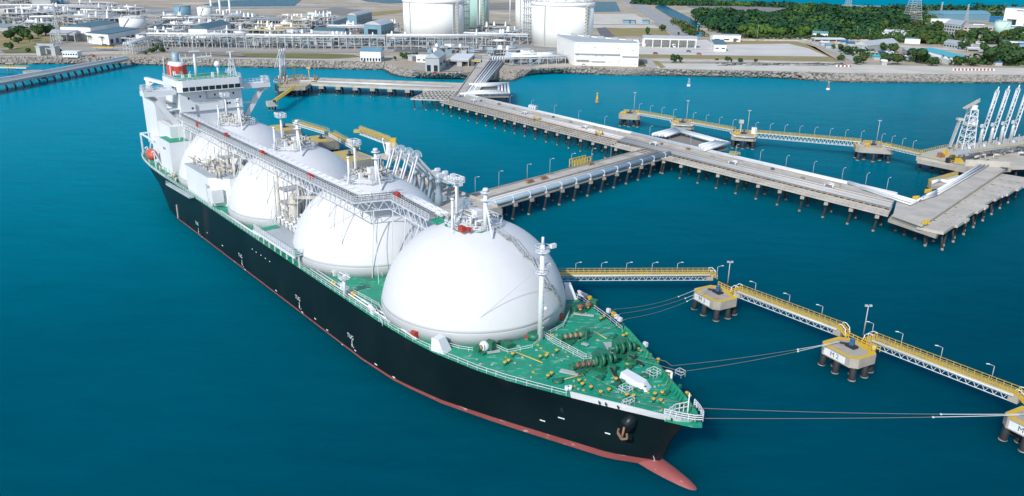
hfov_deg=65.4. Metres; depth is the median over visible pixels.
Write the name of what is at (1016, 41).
open shed
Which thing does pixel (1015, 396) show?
walkway bridge
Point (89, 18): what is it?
process unit
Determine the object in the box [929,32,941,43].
broadleaf tree
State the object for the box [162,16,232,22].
pipe rack
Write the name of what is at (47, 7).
process unit
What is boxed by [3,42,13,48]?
broadleaf tree
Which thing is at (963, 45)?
broadleaf tree
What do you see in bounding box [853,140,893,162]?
mooring dolphin
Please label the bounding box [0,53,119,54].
shore path
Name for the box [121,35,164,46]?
process unit
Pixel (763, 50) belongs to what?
gravel lot
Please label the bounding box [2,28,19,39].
broadleaf tree
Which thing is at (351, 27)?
pipe rack
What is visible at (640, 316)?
mooring line
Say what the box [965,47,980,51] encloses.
canopy
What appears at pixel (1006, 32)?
broadleaf tree
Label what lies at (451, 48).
process unit
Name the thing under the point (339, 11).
grey flat
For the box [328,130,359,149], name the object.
walkway bridge
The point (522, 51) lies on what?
process unit
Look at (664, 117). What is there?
walkway bridge
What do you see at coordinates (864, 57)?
broadleaf tree
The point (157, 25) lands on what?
open shed
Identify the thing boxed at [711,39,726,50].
guard house
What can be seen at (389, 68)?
riprap rocks
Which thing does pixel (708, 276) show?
walkway bridge
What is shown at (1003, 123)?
marine loader
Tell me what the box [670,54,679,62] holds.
broadleaf tree
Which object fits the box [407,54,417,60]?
store hut
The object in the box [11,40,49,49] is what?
lawn
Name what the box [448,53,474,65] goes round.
canopy
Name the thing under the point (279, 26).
process unit
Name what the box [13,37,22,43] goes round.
broadleaf tree
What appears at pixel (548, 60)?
process unit
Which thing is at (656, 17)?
plant road
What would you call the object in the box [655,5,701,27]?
canal
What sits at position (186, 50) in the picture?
coast road
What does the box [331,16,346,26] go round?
process hall
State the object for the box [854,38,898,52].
warehouse
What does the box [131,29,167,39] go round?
process unit
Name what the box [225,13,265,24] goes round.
process unit
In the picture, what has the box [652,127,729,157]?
expansion loop
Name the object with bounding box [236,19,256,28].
pipe rack
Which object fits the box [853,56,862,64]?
broadleaf tree
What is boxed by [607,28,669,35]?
dry lawn
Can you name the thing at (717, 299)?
mooring dolphin
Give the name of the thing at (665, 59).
beach track
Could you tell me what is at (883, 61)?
shelter
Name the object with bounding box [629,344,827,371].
mooring line
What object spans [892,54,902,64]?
broadleaf tree
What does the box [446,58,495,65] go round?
process unit
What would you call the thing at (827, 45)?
shelter
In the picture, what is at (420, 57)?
store hut
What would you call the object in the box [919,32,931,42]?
broadleaf tree
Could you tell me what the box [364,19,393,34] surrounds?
process hall
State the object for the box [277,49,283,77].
marine loader
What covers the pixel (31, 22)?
process unit
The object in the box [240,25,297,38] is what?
process unit
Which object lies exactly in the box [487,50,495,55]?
control cabin
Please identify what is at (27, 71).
mooring dolphin
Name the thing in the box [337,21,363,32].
process unit
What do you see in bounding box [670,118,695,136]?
mooring dolphin
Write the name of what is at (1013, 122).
marine loader
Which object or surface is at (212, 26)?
warehouse
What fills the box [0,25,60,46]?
dry field
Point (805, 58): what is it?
khaki field
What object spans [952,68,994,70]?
barrier row
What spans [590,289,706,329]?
mooring line
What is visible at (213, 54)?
brown verge
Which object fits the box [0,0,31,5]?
process unit
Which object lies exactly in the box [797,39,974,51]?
village road
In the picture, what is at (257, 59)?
shore strip
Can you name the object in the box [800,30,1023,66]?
yard
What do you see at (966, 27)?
office block
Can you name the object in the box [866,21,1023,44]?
village greenery
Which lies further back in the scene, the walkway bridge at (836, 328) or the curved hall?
the curved hall
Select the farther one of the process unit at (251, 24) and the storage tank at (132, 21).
the process unit at (251, 24)
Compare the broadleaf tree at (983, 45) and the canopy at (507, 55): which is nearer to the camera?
the canopy at (507, 55)
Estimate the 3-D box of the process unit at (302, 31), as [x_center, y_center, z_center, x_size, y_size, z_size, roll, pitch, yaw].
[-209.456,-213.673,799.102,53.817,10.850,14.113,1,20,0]
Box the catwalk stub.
[266,86,295,110]
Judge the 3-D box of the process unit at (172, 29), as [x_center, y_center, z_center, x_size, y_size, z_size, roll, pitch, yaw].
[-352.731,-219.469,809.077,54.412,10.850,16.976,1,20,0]
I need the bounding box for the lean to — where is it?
[928,53,951,63]
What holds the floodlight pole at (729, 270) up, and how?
on the mooring dolphin at (717, 299)
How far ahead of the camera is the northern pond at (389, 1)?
1541.06 m
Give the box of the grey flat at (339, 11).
[314,7,361,14]
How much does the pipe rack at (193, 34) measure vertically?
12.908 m
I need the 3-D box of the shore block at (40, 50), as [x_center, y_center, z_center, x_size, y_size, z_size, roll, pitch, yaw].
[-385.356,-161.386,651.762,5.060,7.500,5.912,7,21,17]
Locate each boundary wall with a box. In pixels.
[648,59,839,62]
[741,39,804,40]
[844,39,870,40]
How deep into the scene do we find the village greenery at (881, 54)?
718.61 m
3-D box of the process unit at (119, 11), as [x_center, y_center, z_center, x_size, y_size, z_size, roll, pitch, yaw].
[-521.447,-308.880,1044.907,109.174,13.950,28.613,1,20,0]
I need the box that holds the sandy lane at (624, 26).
[593,25,658,27]
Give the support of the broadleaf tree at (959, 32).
on the yard at (869, 59)
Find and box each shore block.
[34,45,45,55]
[49,45,60,55]
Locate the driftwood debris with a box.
[715,63,845,65]
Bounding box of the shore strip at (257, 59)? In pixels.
[145,56,367,61]
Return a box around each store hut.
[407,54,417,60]
[415,54,428,62]
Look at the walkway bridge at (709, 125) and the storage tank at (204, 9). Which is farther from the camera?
the storage tank at (204, 9)
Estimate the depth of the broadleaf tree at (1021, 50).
682.23 m
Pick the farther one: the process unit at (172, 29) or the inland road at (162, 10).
the inland road at (162, 10)
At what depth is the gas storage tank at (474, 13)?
941.25 m
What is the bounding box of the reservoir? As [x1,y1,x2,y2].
[594,2,619,11]
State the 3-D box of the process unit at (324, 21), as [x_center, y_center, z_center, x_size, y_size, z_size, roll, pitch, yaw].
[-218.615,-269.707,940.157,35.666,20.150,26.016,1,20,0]
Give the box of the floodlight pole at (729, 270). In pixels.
[727,261,732,284]
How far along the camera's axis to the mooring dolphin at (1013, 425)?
149.04 m
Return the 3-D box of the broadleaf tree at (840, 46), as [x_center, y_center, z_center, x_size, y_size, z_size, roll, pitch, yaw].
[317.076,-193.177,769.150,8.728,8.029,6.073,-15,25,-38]
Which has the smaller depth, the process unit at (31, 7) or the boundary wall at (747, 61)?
the boundary wall at (747, 61)
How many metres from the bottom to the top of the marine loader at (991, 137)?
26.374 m
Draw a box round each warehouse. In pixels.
[60,20,119,39]
[86,27,139,44]
[188,20,230,32]
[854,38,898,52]
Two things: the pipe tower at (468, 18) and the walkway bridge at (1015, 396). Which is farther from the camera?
the pipe tower at (468, 18)
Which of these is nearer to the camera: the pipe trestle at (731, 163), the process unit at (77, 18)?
the pipe trestle at (731, 163)
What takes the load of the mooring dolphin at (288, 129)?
in the sea at (150, 344)
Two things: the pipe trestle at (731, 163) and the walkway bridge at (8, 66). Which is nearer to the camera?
the pipe trestle at (731, 163)
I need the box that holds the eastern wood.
[914,9,1004,22]
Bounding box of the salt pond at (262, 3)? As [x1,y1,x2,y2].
[203,0,300,5]
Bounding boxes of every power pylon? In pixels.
[52,3,62,42]
[904,0,921,20]
[964,4,969,21]
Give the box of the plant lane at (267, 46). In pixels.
[153,44,388,47]
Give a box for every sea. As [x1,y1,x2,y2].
[0,64,1023,495]
[719,0,1023,6]
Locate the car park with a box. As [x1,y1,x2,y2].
[947,44,996,51]
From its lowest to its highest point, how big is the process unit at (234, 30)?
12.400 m
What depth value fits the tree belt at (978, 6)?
1535.78 m
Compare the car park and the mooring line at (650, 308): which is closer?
the mooring line at (650, 308)
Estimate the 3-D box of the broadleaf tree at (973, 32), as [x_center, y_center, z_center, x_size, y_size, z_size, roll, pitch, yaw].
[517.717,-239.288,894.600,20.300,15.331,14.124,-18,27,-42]
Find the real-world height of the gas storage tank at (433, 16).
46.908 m
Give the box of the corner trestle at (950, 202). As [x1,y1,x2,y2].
[847,159,1023,250]
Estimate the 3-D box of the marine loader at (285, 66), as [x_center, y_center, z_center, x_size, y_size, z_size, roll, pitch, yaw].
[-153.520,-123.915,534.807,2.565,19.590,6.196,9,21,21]
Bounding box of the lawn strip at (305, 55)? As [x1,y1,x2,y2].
[241,53,359,57]
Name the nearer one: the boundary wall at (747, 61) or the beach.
the beach
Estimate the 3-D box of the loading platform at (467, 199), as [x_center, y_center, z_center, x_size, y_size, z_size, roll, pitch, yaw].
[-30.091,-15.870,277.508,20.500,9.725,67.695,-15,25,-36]
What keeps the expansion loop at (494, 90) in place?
attached to the pipe trestle at (487, 72)
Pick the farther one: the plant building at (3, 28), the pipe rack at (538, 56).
the plant building at (3, 28)
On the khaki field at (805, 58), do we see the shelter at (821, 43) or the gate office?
the gate office
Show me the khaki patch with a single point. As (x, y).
(659, 64)
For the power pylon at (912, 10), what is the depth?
1124.52 m
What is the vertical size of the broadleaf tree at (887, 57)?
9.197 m
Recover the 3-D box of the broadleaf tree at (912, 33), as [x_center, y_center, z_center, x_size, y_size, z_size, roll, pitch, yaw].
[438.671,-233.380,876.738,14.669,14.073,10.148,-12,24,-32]
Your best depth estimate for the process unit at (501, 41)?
740.46 m
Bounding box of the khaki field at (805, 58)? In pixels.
[639,41,839,61]
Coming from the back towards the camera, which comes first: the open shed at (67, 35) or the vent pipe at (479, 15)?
the vent pipe at (479, 15)
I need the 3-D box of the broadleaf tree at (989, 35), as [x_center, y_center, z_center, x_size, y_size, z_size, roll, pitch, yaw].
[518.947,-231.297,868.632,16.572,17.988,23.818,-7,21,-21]
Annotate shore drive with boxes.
[643,60,656,67]
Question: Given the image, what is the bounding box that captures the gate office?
[710,34,741,41]
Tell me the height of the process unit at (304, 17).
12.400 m
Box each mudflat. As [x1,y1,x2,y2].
[687,5,783,11]
[921,7,1004,11]
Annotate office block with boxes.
[944,19,965,34]
[963,24,993,32]
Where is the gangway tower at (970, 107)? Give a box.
[948,98,979,149]
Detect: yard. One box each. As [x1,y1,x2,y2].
[0,3,393,48]
[393,28,598,66]
[411,63,462,70]
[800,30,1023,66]
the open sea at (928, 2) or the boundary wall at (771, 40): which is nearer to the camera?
the boundary wall at (771, 40)
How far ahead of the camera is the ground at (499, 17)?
1058.16 m
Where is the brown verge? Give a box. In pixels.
[169,52,244,56]
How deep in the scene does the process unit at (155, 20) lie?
972.87 m
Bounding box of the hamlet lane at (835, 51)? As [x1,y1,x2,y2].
[809,42,855,60]
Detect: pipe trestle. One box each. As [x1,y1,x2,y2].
[440,94,631,157]
[454,55,506,96]
[471,145,670,219]
[612,132,897,231]
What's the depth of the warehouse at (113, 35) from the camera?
745.78 m
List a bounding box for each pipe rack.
[0,4,110,9]
[29,14,119,21]
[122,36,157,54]
[146,32,246,47]
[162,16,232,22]
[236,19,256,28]
[245,34,385,49]
[327,24,363,33]
[386,34,504,49]
[463,32,528,44]
[510,55,565,64]
[512,51,557,59]
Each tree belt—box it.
[630,0,771,6]
[770,0,840,7]
[861,2,1023,10]
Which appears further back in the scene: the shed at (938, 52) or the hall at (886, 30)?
the hall at (886, 30)
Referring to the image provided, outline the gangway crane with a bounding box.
[354,126,399,177]
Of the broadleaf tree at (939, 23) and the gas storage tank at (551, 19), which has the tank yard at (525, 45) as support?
the gas storage tank at (551, 19)
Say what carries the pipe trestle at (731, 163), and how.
in the sea at (150, 344)
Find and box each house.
[425,49,445,71]
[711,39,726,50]
[812,31,828,35]
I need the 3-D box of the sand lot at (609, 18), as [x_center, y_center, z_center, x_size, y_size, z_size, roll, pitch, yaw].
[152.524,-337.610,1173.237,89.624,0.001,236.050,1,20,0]
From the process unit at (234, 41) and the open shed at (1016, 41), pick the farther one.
the open shed at (1016, 41)
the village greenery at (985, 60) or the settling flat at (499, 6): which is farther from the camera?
the settling flat at (499, 6)
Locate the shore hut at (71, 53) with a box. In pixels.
[61,50,81,57]
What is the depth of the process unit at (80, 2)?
1225.41 m
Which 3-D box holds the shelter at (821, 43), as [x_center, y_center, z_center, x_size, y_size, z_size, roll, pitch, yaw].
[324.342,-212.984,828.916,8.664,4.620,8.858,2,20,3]
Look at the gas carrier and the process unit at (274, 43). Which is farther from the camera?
the process unit at (274, 43)
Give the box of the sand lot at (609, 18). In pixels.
[594,14,651,23]
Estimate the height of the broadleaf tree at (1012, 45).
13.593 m
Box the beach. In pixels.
[656,64,1023,74]
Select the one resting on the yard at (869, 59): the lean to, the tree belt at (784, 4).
the lean to
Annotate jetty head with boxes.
[273,66,324,95]
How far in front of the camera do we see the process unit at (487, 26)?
874.04 m
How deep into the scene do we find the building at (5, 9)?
1038.97 m
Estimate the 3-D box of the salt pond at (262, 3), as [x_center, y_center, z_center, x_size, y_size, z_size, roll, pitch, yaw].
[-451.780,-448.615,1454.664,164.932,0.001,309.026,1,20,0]
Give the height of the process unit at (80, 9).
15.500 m
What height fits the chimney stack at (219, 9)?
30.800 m
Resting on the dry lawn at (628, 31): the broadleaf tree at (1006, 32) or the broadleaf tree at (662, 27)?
the broadleaf tree at (662, 27)
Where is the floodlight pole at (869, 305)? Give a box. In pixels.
[863,304,872,334]
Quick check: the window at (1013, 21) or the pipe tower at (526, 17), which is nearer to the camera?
the pipe tower at (526, 17)
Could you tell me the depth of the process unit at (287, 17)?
1040.76 m
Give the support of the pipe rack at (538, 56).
on the tank yard at (525, 45)
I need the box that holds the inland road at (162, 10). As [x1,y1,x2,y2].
[124,6,357,13]
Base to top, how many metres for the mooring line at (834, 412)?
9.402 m
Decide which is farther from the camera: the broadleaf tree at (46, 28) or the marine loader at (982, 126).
the broadleaf tree at (46, 28)
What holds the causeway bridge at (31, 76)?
on the sea at (150, 344)
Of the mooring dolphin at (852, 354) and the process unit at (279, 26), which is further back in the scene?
the process unit at (279, 26)
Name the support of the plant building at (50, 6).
on the plant yard at (69, 43)
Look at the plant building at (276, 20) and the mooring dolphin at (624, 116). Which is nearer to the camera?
the mooring dolphin at (624, 116)
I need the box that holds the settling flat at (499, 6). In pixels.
[489,2,515,9]
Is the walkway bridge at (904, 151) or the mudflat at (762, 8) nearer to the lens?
the walkway bridge at (904, 151)
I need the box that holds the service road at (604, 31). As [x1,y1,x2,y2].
[597,27,614,37]
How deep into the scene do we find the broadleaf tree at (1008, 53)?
674.96 m
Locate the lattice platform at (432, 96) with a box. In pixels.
[410,91,456,110]
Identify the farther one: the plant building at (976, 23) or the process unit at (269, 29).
the plant building at (976, 23)
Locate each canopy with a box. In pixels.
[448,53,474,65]
[504,52,515,62]
[642,35,697,47]
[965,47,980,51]
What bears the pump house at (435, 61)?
on the ground at (499, 17)
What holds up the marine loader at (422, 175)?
on the loading platform at (467, 199)
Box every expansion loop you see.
[460,82,509,101]
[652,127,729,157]
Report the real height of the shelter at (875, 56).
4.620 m
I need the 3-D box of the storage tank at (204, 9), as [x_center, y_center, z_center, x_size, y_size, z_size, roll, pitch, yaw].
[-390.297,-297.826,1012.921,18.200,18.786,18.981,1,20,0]
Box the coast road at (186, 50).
[0,48,393,52]
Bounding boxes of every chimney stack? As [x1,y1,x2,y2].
[216,0,221,13]
[226,0,230,13]
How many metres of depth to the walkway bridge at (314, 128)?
371.48 m
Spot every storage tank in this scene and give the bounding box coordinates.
[118,15,146,31]
[173,4,191,20]
[196,5,212,21]
[402,0,464,38]
[465,0,489,29]
[515,0,532,33]
[530,0,594,47]
[993,20,1011,32]
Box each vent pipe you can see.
[479,0,480,29]
[509,0,510,20]
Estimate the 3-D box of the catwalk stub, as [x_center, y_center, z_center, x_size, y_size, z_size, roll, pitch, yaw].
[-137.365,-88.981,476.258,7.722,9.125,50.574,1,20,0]
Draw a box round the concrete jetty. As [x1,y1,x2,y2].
[299,77,463,98]
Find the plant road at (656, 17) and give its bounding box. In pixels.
[624,0,688,34]
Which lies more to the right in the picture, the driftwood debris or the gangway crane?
the driftwood debris
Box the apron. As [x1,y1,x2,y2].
[639,40,710,53]
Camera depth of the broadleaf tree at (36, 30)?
795.05 m
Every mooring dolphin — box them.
[23,70,44,78]
[269,123,302,139]
[305,134,339,151]
[333,149,373,169]
[619,109,640,126]
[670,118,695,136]
[691,281,736,321]
[730,120,757,149]
[818,332,880,381]
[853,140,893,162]
[998,406,1023,452]
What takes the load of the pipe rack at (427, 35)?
on the tank yard at (525, 45)
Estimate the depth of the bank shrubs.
1017.50 m
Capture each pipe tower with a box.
[464,0,469,37]
[522,0,531,42]
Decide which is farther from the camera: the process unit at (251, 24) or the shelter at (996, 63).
the process unit at (251, 24)
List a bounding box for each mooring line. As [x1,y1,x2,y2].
[573,287,699,331]
[576,291,705,341]
[581,373,1014,418]
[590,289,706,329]
[612,392,1016,414]
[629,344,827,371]
[637,341,839,365]
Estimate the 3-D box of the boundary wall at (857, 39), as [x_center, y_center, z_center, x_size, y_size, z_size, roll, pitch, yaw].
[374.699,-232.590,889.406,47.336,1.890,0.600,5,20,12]
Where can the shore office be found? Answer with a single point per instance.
(371, 54)
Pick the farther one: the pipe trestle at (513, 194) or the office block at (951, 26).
the office block at (951, 26)
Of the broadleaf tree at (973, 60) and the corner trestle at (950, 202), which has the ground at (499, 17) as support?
the broadleaf tree at (973, 60)
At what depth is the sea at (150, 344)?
202.63 m
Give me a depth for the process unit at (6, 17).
945.46 m
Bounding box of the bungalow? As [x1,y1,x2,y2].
[943,39,959,48]
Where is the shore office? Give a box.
[359,47,384,61]
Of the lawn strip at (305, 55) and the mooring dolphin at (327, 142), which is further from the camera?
the lawn strip at (305, 55)
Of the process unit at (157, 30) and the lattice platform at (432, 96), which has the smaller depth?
the lattice platform at (432, 96)
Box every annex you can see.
[905,37,920,43]
[989,16,1003,22]
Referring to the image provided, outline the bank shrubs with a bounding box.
[671,17,708,36]
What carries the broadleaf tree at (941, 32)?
on the yard at (869, 59)
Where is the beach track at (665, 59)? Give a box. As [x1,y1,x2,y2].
[642,58,816,62]
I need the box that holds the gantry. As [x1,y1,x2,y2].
[37,43,54,53]
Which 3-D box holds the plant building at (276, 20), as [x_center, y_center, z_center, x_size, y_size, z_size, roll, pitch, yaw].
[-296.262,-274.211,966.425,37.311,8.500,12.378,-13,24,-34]
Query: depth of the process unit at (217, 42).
740.02 m
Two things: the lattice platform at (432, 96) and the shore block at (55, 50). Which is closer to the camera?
the lattice platform at (432, 96)
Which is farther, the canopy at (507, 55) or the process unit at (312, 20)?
the process unit at (312, 20)
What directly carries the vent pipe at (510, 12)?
on the ground at (499, 17)
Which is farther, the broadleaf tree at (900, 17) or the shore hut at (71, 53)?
the broadleaf tree at (900, 17)
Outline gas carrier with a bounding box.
[139,35,703,489]
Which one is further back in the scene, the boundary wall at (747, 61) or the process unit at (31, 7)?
the process unit at (31, 7)
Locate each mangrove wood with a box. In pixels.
[690,4,915,37]
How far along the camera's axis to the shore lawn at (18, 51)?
673.97 m
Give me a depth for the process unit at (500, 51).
691.87 m
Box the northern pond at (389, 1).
[363,0,402,2]
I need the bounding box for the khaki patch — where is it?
[654,61,664,67]
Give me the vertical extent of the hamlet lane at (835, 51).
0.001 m
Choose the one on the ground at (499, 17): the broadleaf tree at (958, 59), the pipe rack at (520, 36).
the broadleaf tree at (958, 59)
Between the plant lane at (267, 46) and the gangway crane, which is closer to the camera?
the gangway crane
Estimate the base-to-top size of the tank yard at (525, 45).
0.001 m
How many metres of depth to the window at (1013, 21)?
1149.78 m
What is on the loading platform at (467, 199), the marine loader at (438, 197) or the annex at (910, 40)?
the marine loader at (438, 197)
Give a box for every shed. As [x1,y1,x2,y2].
[49,29,81,42]
[148,21,171,31]
[313,27,348,34]
[902,47,914,57]
[916,47,967,63]
[930,18,949,22]
[1000,40,1023,43]
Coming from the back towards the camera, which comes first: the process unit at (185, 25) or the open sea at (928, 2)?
the open sea at (928, 2)
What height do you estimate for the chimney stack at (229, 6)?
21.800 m
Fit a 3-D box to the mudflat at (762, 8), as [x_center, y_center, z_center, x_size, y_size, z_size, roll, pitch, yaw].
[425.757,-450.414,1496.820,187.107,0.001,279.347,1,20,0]
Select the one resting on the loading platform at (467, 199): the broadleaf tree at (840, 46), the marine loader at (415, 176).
the marine loader at (415, 176)
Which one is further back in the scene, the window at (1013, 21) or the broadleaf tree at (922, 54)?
the window at (1013, 21)
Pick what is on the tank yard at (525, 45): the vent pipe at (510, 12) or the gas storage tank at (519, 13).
the gas storage tank at (519, 13)
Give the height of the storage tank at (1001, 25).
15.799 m
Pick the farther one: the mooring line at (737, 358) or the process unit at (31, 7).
the process unit at (31, 7)
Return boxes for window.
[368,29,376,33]
[1007,19,1016,24]
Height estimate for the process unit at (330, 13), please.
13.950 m
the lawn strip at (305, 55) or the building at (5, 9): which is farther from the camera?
the building at (5, 9)
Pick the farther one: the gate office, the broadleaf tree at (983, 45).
the gate office
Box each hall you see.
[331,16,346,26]
[347,10,371,23]
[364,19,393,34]
[881,29,909,35]
[927,10,990,19]
[1003,7,1023,25]
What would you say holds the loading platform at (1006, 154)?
in the sea at (150, 344)
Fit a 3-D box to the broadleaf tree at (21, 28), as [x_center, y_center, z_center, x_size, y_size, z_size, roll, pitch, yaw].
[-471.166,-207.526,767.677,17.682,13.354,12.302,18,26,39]
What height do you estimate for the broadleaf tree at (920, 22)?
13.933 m
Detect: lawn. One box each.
[1,49,35,52]
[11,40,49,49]
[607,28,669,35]
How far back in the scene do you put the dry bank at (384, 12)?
1226.79 m
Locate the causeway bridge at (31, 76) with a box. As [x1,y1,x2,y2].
[0,56,128,92]
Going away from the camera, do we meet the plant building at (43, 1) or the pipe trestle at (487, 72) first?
the pipe trestle at (487, 72)
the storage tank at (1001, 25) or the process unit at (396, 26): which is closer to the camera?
the process unit at (396, 26)
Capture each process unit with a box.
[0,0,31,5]
[0,8,35,23]
[12,4,50,15]
[14,18,59,28]
[26,5,75,21]
[40,6,75,15]
[47,11,116,24]
[51,3,106,13]
[72,0,123,8]
[75,9,113,19]
[82,13,118,21]
[87,6,155,16]
[101,4,151,13]
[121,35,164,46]
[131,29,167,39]
[140,26,188,37]
[147,11,193,23]
[152,34,223,43]
[158,20,197,31]
[179,36,235,45]
[181,19,211,22]
[194,19,249,28]
[196,10,258,21]
[210,30,244,43]
[216,25,262,38]
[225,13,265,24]
[235,20,275,28]
[237,33,306,45]
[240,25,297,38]
[260,22,307,33]
[275,20,311,33]
[277,13,310,20]
[279,15,323,28]
[285,29,328,38]
[289,14,320,22]
[301,31,363,44]
[311,11,339,22]
[313,10,336,26]
[318,32,399,46]
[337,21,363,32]
[367,31,440,44]
[391,19,402,30]
[415,43,485,53]
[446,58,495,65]
[466,29,519,49]
[470,21,511,32]
[478,45,530,55]
[492,26,527,40]
[505,50,543,59]
[524,52,567,62]
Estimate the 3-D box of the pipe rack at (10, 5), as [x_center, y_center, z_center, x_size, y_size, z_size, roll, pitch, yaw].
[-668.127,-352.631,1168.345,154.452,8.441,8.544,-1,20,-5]
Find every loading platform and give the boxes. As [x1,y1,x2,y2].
[389,167,501,218]
[916,134,1023,175]
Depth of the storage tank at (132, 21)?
860.34 m
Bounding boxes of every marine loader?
[275,49,281,78]
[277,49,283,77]
[283,48,286,75]
[385,142,439,187]
[392,145,447,194]
[399,147,455,202]
[407,150,463,206]
[978,87,999,145]
[989,86,1009,143]
[998,85,1020,142]
[1009,96,1023,140]
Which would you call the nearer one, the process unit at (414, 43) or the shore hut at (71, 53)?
the shore hut at (71, 53)
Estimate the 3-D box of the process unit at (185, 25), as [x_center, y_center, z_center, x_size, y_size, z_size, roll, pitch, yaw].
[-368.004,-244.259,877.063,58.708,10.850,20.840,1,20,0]
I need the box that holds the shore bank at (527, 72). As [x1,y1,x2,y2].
[1,57,1023,82]
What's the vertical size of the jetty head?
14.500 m
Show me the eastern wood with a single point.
(925, 17)
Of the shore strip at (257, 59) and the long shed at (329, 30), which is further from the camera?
the long shed at (329, 30)
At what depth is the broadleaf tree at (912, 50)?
698.98 m
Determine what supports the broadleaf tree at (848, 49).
on the yard at (869, 59)
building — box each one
[0,8,15,14]
[0,26,11,30]
[31,0,56,3]
[43,5,62,8]
[250,17,283,25]
[557,33,639,66]
[969,23,984,24]
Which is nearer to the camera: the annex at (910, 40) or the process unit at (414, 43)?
the process unit at (414, 43)
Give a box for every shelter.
[811,37,844,41]
[819,41,829,45]
[825,43,831,47]
[845,41,854,45]
[871,54,880,59]
[880,59,887,64]
[992,60,1002,65]
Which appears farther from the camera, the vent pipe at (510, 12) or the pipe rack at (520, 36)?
the vent pipe at (510, 12)
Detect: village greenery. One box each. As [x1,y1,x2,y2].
[838,45,954,65]
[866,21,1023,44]
[953,47,1023,65]
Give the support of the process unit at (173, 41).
on the plant yard at (69, 43)
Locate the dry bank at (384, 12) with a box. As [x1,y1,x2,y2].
[372,9,402,15]
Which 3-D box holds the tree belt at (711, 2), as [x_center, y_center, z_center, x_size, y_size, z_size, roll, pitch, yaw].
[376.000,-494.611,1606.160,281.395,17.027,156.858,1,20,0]
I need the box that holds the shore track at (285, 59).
[164,57,359,60]
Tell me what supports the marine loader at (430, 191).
on the loading platform at (467, 199)
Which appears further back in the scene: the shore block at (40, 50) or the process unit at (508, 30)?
the process unit at (508, 30)
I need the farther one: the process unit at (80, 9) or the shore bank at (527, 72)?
the process unit at (80, 9)
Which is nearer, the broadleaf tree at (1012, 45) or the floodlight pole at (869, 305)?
the floodlight pole at (869, 305)
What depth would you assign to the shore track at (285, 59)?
651.88 m
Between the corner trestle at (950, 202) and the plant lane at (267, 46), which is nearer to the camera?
the corner trestle at (950, 202)
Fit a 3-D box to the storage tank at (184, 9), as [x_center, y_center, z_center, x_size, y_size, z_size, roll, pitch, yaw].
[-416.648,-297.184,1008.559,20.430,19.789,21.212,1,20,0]
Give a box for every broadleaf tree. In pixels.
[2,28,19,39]
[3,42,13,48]
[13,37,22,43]
[14,25,30,39]
[23,31,33,41]
[29,25,44,35]
[36,24,50,34]
[659,24,665,29]
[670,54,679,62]
[752,33,760,38]
[836,54,845,60]
[838,44,844,51]
[845,46,851,54]
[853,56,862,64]
[860,55,867,63]
[880,42,887,50]
[880,54,894,61]
[888,43,899,51]
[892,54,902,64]
[895,13,905,23]
[905,29,916,36]
[907,48,916,60]
[913,20,924,25]
[915,48,930,63]
[919,25,934,30]
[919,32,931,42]
[927,57,939,65]
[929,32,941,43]
[934,20,943,27]
[936,30,947,35]
[953,56,963,65]
[954,30,967,37]
[957,41,970,49]
[966,28,979,37]
[966,57,980,65]
[976,27,1000,43]
[980,42,988,48]
[982,47,1001,64]
[993,40,1017,49]
[996,44,1022,63]
[1000,30,1010,35]
[1009,26,1023,35]
[1016,48,1023,61]
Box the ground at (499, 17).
[0,0,1023,74]
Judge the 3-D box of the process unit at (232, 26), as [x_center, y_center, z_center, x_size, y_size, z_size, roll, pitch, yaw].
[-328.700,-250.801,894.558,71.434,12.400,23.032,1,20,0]
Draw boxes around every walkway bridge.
[0,65,28,68]
[292,119,329,133]
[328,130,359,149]
[558,267,717,280]
[637,110,675,120]
[691,119,735,131]
[730,283,849,336]
[756,130,860,145]
[862,331,1023,403]
[882,142,922,155]
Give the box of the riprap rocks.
[0,56,1023,83]
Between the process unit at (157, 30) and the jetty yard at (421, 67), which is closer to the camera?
the jetty yard at (421, 67)
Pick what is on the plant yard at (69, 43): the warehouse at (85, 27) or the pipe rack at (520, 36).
the warehouse at (85, 27)
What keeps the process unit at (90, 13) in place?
on the plant yard at (69, 43)
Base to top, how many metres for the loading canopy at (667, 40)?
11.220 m
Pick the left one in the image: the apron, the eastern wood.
the apron
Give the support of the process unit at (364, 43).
on the plant yard at (69, 43)
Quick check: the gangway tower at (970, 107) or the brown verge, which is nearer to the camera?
the gangway tower at (970, 107)
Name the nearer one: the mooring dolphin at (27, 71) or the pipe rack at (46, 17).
the mooring dolphin at (27, 71)
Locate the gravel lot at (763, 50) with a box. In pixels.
[642,44,827,56]
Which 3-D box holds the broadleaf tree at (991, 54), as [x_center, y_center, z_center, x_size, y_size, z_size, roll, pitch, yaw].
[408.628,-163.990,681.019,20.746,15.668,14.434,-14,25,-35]
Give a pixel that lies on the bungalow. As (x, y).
(950, 43)
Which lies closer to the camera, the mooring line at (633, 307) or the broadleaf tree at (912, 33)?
the mooring line at (633, 307)
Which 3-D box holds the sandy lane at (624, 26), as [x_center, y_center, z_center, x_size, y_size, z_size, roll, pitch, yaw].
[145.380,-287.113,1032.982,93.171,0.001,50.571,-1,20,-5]
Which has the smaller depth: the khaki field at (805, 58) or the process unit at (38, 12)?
the khaki field at (805, 58)
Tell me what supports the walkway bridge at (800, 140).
on the mooring dolphin at (750, 136)
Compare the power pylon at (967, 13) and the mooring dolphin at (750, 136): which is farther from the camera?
the power pylon at (967, 13)

